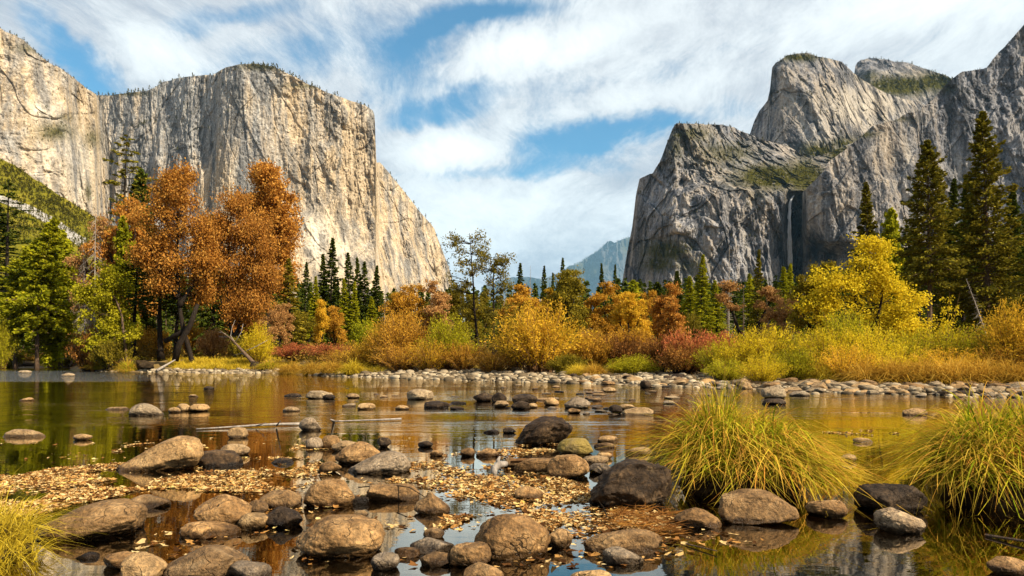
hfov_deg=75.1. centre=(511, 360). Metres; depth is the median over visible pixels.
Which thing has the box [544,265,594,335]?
oak tree
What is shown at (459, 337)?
willow bush
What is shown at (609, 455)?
stone
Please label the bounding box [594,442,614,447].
stone
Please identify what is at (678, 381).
cobble
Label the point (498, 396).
stone
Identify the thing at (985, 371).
grass tussock
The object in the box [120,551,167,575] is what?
boulder
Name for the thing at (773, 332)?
willow bush
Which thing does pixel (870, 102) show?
granite peak
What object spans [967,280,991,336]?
dead tree
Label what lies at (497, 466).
driftwood
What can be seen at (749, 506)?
boulder
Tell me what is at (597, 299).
oak tree
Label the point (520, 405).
stone
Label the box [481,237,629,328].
peak
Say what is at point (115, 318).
maple tree
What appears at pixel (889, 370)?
grass tussock
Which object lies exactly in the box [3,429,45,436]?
boulder
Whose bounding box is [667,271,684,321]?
fir tree
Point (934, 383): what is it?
cobble
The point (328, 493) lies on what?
boulder
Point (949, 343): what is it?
willow bush
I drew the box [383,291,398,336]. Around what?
oak tree
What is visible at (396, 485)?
twig
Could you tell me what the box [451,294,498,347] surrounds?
tree
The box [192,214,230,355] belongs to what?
fir tree
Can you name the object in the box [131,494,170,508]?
boulder
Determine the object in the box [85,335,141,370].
shrub
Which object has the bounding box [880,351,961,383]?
grass tussock
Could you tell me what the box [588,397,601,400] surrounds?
cobble
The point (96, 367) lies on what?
grass tussock
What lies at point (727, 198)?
granite buttress
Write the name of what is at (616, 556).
boulder
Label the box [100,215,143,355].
fir tree
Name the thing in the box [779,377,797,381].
cobble
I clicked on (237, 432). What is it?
stone
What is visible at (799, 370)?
willow bush
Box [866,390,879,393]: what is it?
cobble
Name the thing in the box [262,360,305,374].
grass tussock
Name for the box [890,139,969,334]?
pine tree
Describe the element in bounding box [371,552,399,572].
boulder
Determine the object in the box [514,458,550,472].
boulder
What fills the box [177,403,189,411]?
stone
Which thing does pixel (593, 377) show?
cobble
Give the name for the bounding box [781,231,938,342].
cottonwood tree
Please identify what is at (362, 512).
stone
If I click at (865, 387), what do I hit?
cobble
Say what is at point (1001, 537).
twig
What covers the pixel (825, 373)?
grass tussock
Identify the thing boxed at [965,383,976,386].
cobble
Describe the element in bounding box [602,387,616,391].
stone
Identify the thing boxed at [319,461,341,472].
stone
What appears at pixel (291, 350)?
shrub
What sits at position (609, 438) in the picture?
stone
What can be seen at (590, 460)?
boulder
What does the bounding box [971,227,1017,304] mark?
pine tree
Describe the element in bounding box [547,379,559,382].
cobble
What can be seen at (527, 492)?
boulder
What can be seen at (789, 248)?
waterfall
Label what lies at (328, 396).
stone
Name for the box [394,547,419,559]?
boulder
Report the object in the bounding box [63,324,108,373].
shrub
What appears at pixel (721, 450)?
sedge tussock
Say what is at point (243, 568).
boulder
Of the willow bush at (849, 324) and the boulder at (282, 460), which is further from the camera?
the willow bush at (849, 324)
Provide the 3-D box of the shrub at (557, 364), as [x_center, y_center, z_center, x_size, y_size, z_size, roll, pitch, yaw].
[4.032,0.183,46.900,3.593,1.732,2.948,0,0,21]
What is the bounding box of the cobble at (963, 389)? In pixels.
[957,387,968,390]
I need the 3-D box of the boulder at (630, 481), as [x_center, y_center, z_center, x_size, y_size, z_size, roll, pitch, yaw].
[1.074,1.151,6.082,0.772,0.486,0.618,0,0,0]
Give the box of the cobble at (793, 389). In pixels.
[785,387,801,390]
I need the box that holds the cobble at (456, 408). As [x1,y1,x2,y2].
[450,406,463,409]
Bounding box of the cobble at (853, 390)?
[848,388,859,392]
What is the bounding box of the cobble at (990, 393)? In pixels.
[983,392,995,396]
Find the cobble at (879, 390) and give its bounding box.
[873,387,883,392]
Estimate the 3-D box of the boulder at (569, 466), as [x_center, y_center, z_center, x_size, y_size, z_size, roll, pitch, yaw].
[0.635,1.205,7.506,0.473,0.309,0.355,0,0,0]
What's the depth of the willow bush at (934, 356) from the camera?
31.75 m
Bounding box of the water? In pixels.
[0,368,1023,575]
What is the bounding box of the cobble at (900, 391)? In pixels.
[896,390,910,393]
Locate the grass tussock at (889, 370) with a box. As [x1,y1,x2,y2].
[857,353,935,383]
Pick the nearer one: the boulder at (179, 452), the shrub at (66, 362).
the boulder at (179, 452)
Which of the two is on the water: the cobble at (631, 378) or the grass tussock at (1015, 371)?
the cobble at (631, 378)
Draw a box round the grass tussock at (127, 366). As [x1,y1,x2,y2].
[108,356,136,372]
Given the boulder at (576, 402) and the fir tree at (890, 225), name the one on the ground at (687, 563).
the fir tree at (890, 225)
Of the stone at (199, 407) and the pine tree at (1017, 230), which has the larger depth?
the pine tree at (1017, 230)
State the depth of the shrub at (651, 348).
45.33 m
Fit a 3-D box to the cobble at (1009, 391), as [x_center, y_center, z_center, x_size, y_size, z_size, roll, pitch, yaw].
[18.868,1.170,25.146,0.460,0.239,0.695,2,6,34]
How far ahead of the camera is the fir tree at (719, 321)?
131.44 m
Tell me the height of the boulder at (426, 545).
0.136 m
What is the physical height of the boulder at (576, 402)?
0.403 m
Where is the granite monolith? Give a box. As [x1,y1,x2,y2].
[97,63,452,314]
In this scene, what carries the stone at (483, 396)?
on the water
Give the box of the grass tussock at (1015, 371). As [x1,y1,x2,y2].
[975,351,1023,384]
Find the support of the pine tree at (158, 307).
on the ground at (687, 563)
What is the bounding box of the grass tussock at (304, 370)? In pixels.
[285,359,322,375]
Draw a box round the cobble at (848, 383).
[840,381,857,385]
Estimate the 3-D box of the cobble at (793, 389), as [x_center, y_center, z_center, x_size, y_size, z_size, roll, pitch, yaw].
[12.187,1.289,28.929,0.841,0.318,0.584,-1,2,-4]
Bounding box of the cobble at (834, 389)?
[825,388,841,391]
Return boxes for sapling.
[932,293,961,341]
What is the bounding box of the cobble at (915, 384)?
[904,382,924,388]
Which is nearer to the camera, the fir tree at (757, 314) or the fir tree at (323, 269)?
the fir tree at (323, 269)
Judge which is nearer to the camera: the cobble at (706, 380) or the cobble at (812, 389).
the cobble at (812, 389)
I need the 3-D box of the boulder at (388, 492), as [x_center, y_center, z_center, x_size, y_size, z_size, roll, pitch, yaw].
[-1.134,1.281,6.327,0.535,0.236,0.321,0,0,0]
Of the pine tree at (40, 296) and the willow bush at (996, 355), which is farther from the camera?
the pine tree at (40, 296)
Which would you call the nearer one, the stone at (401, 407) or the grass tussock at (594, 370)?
the stone at (401, 407)
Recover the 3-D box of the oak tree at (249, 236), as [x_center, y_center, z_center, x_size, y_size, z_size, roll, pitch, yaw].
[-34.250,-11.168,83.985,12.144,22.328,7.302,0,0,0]
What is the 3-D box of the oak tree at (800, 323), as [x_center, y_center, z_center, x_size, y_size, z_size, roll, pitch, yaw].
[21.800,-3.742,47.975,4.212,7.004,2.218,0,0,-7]
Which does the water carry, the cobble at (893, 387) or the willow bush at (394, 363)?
the cobble at (893, 387)
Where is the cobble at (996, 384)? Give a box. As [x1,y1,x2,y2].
[990,383,1006,386]
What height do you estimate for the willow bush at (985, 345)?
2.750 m
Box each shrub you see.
[5,346,25,367]
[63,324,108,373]
[63,359,76,366]
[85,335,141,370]
[130,325,172,356]
[178,320,205,354]
[193,326,230,357]
[227,334,249,357]
[270,341,311,360]
[307,342,352,356]
[348,317,376,346]
[544,351,592,372]
[565,333,619,369]
[599,326,658,345]
[599,332,646,365]
[627,335,668,371]
[650,341,710,374]
[657,326,717,372]
[684,307,703,339]
[694,329,742,354]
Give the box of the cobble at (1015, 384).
[1009,382,1023,386]
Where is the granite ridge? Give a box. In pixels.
[854,58,950,105]
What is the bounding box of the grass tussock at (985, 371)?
[944,354,1021,383]
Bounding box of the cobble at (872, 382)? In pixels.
[859,380,877,385]
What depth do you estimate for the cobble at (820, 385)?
28.45 m
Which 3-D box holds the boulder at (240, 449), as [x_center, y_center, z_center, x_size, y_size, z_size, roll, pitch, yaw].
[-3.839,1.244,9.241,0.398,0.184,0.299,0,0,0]
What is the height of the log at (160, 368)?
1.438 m
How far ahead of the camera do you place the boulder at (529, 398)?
19.90 m
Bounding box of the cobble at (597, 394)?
[592,393,605,395]
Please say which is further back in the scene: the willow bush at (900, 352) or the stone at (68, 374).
the stone at (68, 374)
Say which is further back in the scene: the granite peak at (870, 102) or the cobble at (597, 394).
the granite peak at (870, 102)
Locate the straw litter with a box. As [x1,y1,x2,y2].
[602,498,690,535]
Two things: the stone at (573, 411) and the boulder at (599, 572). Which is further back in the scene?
the stone at (573, 411)
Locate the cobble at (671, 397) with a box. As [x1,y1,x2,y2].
[664,396,679,398]
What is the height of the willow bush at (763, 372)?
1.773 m
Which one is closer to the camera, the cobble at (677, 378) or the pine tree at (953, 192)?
the cobble at (677, 378)
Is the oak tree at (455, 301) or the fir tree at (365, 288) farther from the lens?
the fir tree at (365, 288)
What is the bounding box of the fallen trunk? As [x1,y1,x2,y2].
[163,304,198,361]
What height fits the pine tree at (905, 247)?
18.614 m
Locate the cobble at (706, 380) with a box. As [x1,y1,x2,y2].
[699,378,714,383]
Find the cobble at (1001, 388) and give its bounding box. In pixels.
[992,386,1005,390]
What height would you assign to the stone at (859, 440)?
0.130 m
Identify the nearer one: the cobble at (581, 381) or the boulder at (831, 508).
the boulder at (831, 508)
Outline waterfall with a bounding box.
[787,195,793,265]
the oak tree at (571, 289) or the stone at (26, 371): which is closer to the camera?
the stone at (26, 371)
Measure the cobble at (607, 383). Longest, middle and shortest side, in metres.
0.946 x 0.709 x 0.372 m
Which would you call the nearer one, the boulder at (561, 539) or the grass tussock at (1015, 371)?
the boulder at (561, 539)
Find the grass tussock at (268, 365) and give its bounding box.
[248,358,278,369]
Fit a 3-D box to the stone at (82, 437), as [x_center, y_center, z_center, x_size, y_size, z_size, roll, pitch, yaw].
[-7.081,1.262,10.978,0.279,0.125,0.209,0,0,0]
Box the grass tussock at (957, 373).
[911,353,996,384]
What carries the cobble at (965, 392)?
on the cobbles at (515, 374)
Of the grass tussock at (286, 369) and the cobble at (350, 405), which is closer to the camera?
the cobble at (350, 405)
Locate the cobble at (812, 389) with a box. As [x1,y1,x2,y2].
[806,387,815,391]
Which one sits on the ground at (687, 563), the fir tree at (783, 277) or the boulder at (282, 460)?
the fir tree at (783, 277)
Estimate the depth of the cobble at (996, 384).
27.02 m
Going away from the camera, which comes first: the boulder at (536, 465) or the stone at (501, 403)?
the boulder at (536, 465)
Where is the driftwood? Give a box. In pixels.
[491,456,507,473]
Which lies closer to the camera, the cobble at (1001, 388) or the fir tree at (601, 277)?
the cobble at (1001, 388)
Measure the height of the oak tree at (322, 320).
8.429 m
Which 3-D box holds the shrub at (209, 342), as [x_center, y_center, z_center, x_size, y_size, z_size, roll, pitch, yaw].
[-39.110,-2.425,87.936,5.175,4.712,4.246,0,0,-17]
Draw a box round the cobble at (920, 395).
[915,394,925,396]
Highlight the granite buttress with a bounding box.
[622,123,853,302]
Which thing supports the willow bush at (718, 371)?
on the ground at (687, 563)
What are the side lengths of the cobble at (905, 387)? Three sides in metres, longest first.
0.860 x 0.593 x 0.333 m
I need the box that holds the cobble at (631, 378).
[626,376,641,381]
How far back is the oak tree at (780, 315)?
73.79 m
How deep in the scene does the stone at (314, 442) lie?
9.78 m
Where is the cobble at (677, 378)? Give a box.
[674,377,688,382]
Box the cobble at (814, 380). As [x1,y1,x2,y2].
[797,379,820,382]
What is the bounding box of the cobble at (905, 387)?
[898,385,908,389]
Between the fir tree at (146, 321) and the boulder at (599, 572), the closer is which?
the boulder at (599, 572)
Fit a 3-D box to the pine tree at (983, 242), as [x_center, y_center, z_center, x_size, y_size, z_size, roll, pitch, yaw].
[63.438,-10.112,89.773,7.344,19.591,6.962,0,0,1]
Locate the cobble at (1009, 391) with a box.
[1005,388,1016,393]
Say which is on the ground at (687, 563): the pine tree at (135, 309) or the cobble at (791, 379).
the pine tree at (135, 309)
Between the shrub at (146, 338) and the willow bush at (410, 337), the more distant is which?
the shrub at (146, 338)
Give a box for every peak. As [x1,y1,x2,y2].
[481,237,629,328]
[750,53,923,156]
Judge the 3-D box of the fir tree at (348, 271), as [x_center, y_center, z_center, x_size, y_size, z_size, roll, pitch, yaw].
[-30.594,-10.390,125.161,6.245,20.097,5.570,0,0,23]
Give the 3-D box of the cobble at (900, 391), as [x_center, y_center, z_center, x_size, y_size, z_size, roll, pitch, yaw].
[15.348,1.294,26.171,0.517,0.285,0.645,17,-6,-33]
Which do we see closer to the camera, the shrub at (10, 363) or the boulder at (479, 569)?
the boulder at (479, 569)
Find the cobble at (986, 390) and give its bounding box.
[979,388,992,392]
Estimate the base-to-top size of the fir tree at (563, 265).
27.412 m
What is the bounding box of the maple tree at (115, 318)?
[68,259,143,356]
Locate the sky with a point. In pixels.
(535, 125)
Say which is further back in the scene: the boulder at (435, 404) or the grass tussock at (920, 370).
the grass tussock at (920, 370)
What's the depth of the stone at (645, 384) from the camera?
32.52 m
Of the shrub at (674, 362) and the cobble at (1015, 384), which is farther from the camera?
the shrub at (674, 362)
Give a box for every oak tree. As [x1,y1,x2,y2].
[62,213,117,333]
[78,194,171,328]
[117,154,234,364]
[192,182,286,357]
[215,268,266,342]
[241,158,308,357]
[258,303,295,349]
[288,310,320,345]
[311,298,330,343]
[322,305,347,345]
[378,283,428,334]
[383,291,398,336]
[417,277,454,338]
[441,280,475,335]
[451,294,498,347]
[496,283,548,332]
[538,287,565,330]
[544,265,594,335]
[580,280,631,337]
[607,291,652,336]
[629,289,659,337]
[648,281,688,342]
[714,280,784,340]
[758,298,802,340]
[785,259,843,336]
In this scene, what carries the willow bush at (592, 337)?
on the ground at (687, 563)
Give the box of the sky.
[0,0,1023,319]
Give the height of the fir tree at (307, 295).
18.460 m
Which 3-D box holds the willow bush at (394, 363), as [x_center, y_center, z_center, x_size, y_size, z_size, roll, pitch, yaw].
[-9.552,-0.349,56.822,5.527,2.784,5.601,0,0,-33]
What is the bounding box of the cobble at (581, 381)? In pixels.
[577,380,592,383]
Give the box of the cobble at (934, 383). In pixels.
[929,381,942,385]
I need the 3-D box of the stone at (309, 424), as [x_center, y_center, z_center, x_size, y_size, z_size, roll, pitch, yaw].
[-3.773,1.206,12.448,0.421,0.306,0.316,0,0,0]
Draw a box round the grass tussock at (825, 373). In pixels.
[791,361,844,380]
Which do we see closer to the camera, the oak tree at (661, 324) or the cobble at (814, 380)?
the cobble at (814, 380)
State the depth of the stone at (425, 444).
10.00 m
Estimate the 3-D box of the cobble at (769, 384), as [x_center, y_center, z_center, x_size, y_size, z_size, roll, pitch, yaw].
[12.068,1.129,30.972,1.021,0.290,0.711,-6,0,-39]
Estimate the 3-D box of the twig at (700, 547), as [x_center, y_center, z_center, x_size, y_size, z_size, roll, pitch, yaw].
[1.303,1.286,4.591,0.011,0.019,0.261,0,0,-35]
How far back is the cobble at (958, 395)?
23.86 m
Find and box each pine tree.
[0,180,42,346]
[0,204,20,290]
[0,217,92,372]
[0,243,51,371]
[66,134,159,275]
[115,248,165,359]
[127,233,187,360]
[154,262,201,351]
[751,287,776,329]
[843,182,888,333]
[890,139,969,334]
[901,224,927,317]
[904,221,937,320]
[920,206,965,297]
[932,111,1023,336]
[932,178,970,339]
[933,220,991,335]
[936,177,983,335]
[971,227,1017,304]
[973,217,994,283]
[990,190,1023,330]
[998,187,1023,328]
[1014,218,1023,287]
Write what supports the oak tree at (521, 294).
on the ground at (687, 563)
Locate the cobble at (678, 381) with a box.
[669,379,685,384]
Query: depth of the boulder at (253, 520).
5.13 m
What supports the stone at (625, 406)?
on the water
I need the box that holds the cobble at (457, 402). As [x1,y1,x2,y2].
[451,401,465,403]
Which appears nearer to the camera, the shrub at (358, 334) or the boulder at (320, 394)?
the boulder at (320, 394)
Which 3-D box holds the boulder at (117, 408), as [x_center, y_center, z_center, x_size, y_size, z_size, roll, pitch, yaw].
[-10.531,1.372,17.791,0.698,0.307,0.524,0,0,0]
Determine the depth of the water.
10.12 m
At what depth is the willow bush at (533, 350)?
49.00 m
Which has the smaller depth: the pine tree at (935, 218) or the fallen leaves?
the fallen leaves
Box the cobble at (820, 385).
[811,382,827,389]
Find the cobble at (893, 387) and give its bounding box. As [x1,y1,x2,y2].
[888,385,900,390]
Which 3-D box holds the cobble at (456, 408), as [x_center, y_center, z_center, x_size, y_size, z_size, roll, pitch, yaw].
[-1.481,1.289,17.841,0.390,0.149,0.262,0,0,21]
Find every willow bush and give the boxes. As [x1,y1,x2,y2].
[0,314,19,372]
[235,321,278,364]
[317,348,355,365]
[330,340,380,367]
[352,326,387,367]
[360,304,439,367]
[367,341,432,371]
[395,337,455,370]
[414,311,484,369]
[434,342,492,370]
[466,351,516,372]
[480,293,600,372]
[486,303,531,370]
[541,327,576,370]
[570,326,611,346]
[604,353,662,373]
[684,338,743,370]
[700,357,747,380]
[702,326,782,375]
[728,352,795,382]
[733,321,811,365]
[759,331,826,363]
[767,346,831,379]
[789,322,878,366]
[807,307,884,345]
[807,342,883,376]
[825,323,913,362]
[855,344,949,368]
[859,326,948,363]
[902,326,983,362]
[907,345,1010,368]
[922,322,1016,363]
[954,345,1023,370]
[960,328,1016,360]
[967,291,1023,365]
[989,316,1023,363]
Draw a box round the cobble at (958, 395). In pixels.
[953,393,964,396]
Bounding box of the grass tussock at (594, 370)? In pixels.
[577,362,612,374]
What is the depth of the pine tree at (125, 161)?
105.08 m
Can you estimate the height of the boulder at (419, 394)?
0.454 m
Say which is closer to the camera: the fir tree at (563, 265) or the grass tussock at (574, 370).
the grass tussock at (574, 370)
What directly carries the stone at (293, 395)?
on the water
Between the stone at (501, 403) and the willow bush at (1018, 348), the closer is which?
the stone at (501, 403)
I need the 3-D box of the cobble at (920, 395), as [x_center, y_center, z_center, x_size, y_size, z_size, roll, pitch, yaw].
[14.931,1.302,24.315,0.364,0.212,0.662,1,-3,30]
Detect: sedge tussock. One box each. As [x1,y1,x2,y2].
[0,462,97,573]
[586,354,940,518]
[838,377,1023,524]
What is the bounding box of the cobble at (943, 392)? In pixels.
[932,391,948,394]
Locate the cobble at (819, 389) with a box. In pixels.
[815,388,824,391]
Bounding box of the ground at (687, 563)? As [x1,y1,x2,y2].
[0,357,938,575]
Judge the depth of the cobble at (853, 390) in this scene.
26.96 m
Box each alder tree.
[438,228,491,353]
[467,251,516,359]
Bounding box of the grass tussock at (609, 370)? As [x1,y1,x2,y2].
[604,363,626,372]
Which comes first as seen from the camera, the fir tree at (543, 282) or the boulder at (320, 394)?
the boulder at (320, 394)
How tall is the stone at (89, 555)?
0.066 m
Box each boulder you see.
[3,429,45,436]
[34,498,147,541]
[103,551,133,568]
[105,407,129,409]
[115,435,203,471]
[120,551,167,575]
[128,403,163,414]
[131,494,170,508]
[163,544,249,575]
[179,520,240,538]
[193,494,251,524]
[196,450,242,467]
[220,444,249,455]
[229,560,271,575]
[237,512,267,529]
[259,490,301,508]
[266,506,302,527]
[271,458,293,463]
[296,514,385,560]
[304,479,354,507]
[306,390,332,398]
[331,440,355,451]
[335,441,380,464]
[348,451,410,473]
[352,496,368,503]
[365,483,419,500]
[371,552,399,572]
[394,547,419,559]
[407,389,433,399]
[410,537,453,558]
[414,492,449,514]
[420,551,449,568]
[424,401,448,407]
[450,541,490,568]
[463,562,503,575]
[474,514,549,565]
[476,448,498,456]
[512,394,537,403]
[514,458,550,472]
[515,416,572,444]
[515,485,543,498]
[547,454,588,477]
[548,528,572,550]
[557,438,592,455]
[564,396,590,408]
[570,569,610,575]
[583,455,608,464]
[583,528,661,562]
[588,458,671,508]
[589,463,609,473]
[602,546,643,566]
[622,407,653,415]
[626,447,652,454]
[673,507,721,528]
[718,489,798,524]
[761,385,785,397]
[805,500,847,517]
[853,483,927,513]
[873,507,925,533]
[902,408,927,415]
[986,556,1023,575]
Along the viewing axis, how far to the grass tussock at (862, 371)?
31.07 m
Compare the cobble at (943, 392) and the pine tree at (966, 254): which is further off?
the pine tree at (966, 254)
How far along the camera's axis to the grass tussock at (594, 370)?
43.64 m
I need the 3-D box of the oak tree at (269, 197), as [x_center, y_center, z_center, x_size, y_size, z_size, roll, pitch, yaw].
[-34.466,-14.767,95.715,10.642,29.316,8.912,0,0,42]
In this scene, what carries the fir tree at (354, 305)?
on the ground at (687, 563)
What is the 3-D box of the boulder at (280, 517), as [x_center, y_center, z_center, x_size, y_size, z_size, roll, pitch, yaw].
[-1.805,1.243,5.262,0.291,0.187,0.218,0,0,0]
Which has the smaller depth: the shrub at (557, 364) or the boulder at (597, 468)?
the boulder at (597, 468)
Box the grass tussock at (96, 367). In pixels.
[79,361,105,369]
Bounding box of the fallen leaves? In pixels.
[0,429,898,567]
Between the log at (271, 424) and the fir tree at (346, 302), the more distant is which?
the fir tree at (346, 302)
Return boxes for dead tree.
[58,241,99,370]
[66,209,108,339]
[220,321,266,362]
[723,245,735,334]
[740,287,746,336]
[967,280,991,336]
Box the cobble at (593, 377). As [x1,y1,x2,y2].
[589,375,600,380]
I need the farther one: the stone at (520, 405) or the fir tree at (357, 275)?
the fir tree at (357, 275)
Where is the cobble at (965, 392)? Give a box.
[952,391,972,395]
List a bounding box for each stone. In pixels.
[17,370,31,375]
[19,397,34,400]
[61,373,75,378]
[73,434,92,439]
[76,552,99,559]
[168,407,180,412]
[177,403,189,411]
[188,404,209,411]
[227,427,247,438]
[249,500,268,513]
[283,406,299,411]
[284,393,301,396]
[299,417,321,430]
[305,437,322,449]
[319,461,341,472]
[322,435,339,448]
[323,394,335,398]
[346,393,359,397]
[354,510,368,516]
[357,403,375,409]
[377,437,390,446]
[395,405,409,409]
[418,441,432,446]
[423,527,444,538]
[430,450,442,455]
[460,448,474,456]
[473,392,492,400]
[483,429,499,432]
[492,392,506,401]
[494,400,508,406]
[503,427,515,432]
[505,457,517,467]
[511,401,529,409]
[529,403,537,407]
[544,397,558,405]
[567,408,580,413]
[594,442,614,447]
[597,435,617,442]
[597,452,611,458]
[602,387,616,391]
[608,405,622,413]
[619,404,634,409]
[640,380,650,387]
[762,398,785,404]
[789,391,809,395]
[841,454,855,461]
[853,438,872,442]
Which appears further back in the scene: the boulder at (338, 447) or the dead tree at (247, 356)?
the dead tree at (247, 356)
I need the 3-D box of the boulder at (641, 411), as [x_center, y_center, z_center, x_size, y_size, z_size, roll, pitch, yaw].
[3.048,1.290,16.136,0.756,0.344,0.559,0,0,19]
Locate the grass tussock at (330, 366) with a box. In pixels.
[307,359,343,373]
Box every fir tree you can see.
[21,229,90,370]
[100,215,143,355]
[128,168,172,337]
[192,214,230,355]
[269,258,312,357]
[296,262,313,341]
[304,276,326,345]
[310,254,332,346]
[320,238,343,346]
[336,252,362,332]
[337,278,353,345]
[345,281,362,347]
[348,257,366,338]
[357,261,371,324]
[366,296,379,332]
[368,265,383,330]
[512,263,524,309]
[540,265,548,298]
[556,258,565,316]
[597,263,605,316]
[609,264,616,304]
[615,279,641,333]
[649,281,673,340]
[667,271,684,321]
[674,276,697,335]
[685,254,717,337]
[704,280,731,340]
[734,273,759,340]
[747,249,766,336]
[770,266,797,342]
[784,263,800,337]
[865,207,917,338]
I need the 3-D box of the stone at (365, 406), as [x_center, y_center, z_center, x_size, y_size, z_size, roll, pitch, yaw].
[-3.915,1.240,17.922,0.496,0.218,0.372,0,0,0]
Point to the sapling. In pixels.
(942, 325)
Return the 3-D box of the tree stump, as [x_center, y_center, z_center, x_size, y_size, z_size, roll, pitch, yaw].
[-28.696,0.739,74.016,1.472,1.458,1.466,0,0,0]
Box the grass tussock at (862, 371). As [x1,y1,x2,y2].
[825,354,905,381]
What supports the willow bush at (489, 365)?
on the ground at (687, 563)
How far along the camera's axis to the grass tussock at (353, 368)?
55.45 m
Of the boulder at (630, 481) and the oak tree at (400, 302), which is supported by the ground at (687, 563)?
the oak tree at (400, 302)
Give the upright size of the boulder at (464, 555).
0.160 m
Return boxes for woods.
[0,27,1008,272]
[0,245,1021,351]
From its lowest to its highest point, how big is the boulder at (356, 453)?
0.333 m
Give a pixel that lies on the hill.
(28, 203)
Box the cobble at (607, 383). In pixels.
[601,381,615,384]
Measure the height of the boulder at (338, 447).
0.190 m
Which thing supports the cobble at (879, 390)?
on the ground at (687, 563)
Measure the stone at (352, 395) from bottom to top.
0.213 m
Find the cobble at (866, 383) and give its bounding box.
[856,382,874,385]
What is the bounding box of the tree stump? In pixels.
[249,361,258,369]
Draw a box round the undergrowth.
[19,322,1021,364]
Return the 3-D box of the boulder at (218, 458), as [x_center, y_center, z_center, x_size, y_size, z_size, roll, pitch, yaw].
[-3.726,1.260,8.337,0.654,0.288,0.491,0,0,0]
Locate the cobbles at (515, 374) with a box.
[19,365,1022,398]
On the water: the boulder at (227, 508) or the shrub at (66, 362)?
the boulder at (227, 508)
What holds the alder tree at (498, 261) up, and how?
on the ground at (687, 563)
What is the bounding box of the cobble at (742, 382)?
[736,379,748,386]
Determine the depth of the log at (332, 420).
14.24 m
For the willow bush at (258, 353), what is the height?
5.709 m
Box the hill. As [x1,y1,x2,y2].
[0,158,115,288]
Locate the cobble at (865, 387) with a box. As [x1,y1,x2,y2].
[858,384,875,389]
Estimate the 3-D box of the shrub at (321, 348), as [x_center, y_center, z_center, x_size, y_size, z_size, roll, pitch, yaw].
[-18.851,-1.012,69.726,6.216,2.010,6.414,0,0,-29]
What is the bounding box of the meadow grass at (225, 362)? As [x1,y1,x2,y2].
[29,354,703,372]
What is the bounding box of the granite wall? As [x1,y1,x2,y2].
[0,28,109,224]
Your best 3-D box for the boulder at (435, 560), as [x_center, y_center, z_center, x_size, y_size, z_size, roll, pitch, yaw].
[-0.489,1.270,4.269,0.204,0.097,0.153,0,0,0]
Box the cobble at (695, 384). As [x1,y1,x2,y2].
[690,383,703,386]
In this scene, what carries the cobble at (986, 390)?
on the cobbles at (515, 374)
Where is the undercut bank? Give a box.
[117,358,153,369]
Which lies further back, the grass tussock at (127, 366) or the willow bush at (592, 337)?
the grass tussock at (127, 366)
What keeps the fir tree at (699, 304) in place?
on the ground at (687, 563)
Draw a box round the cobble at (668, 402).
[663,400,675,403]
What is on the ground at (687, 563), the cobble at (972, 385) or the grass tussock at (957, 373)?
the grass tussock at (957, 373)
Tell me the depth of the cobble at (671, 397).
22.76 m
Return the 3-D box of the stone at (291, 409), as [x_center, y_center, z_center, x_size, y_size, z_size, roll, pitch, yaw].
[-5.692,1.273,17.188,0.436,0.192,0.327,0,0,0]
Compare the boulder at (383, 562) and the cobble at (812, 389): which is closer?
the boulder at (383, 562)
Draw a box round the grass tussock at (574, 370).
[557,362,588,375]
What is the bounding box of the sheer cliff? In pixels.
[802,25,1023,308]
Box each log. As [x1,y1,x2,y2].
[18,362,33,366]
[155,359,174,371]
[196,421,299,429]
[330,418,401,421]
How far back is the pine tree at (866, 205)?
79.70 m
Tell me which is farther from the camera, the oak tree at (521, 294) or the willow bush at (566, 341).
the oak tree at (521, 294)
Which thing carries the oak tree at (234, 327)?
on the ground at (687, 563)
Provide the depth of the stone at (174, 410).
16.74 m
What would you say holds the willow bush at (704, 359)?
on the ground at (687, 563)
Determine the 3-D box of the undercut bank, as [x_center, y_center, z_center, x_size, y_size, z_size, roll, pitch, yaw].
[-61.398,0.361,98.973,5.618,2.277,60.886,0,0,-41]
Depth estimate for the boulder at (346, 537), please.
4.40 m
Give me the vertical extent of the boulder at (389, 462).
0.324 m
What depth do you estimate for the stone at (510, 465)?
8.08 m
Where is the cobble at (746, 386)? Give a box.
[740,384,751,388]
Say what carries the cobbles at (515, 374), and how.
on the ground at (687, 563)
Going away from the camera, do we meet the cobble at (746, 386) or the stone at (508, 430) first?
the stone at (508, 430)
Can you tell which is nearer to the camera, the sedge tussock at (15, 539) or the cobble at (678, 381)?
the sedge tussock at (15, 539)
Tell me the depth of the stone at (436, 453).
9.08 m
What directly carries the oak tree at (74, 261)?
on the ground at (687, 563)
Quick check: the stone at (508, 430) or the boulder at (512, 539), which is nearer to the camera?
the boulder at (512, 539)
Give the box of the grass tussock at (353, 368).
[329,357,372,374]
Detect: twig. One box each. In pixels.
[358,485,424,496]
[686,543,716,550]
[985,533,1023,541]
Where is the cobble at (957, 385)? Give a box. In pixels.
[950,384,968,387]
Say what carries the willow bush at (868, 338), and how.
on the ground at (687, 563)
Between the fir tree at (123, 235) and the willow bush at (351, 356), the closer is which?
the willow bush at (351, 356)
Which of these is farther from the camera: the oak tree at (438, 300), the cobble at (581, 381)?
the oak tree at (438, 300)
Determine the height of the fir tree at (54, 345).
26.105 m
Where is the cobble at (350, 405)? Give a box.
[342,403,355,406]
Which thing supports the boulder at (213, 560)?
on the water
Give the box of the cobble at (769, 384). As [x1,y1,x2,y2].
[763,382,780,387]
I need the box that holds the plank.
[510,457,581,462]

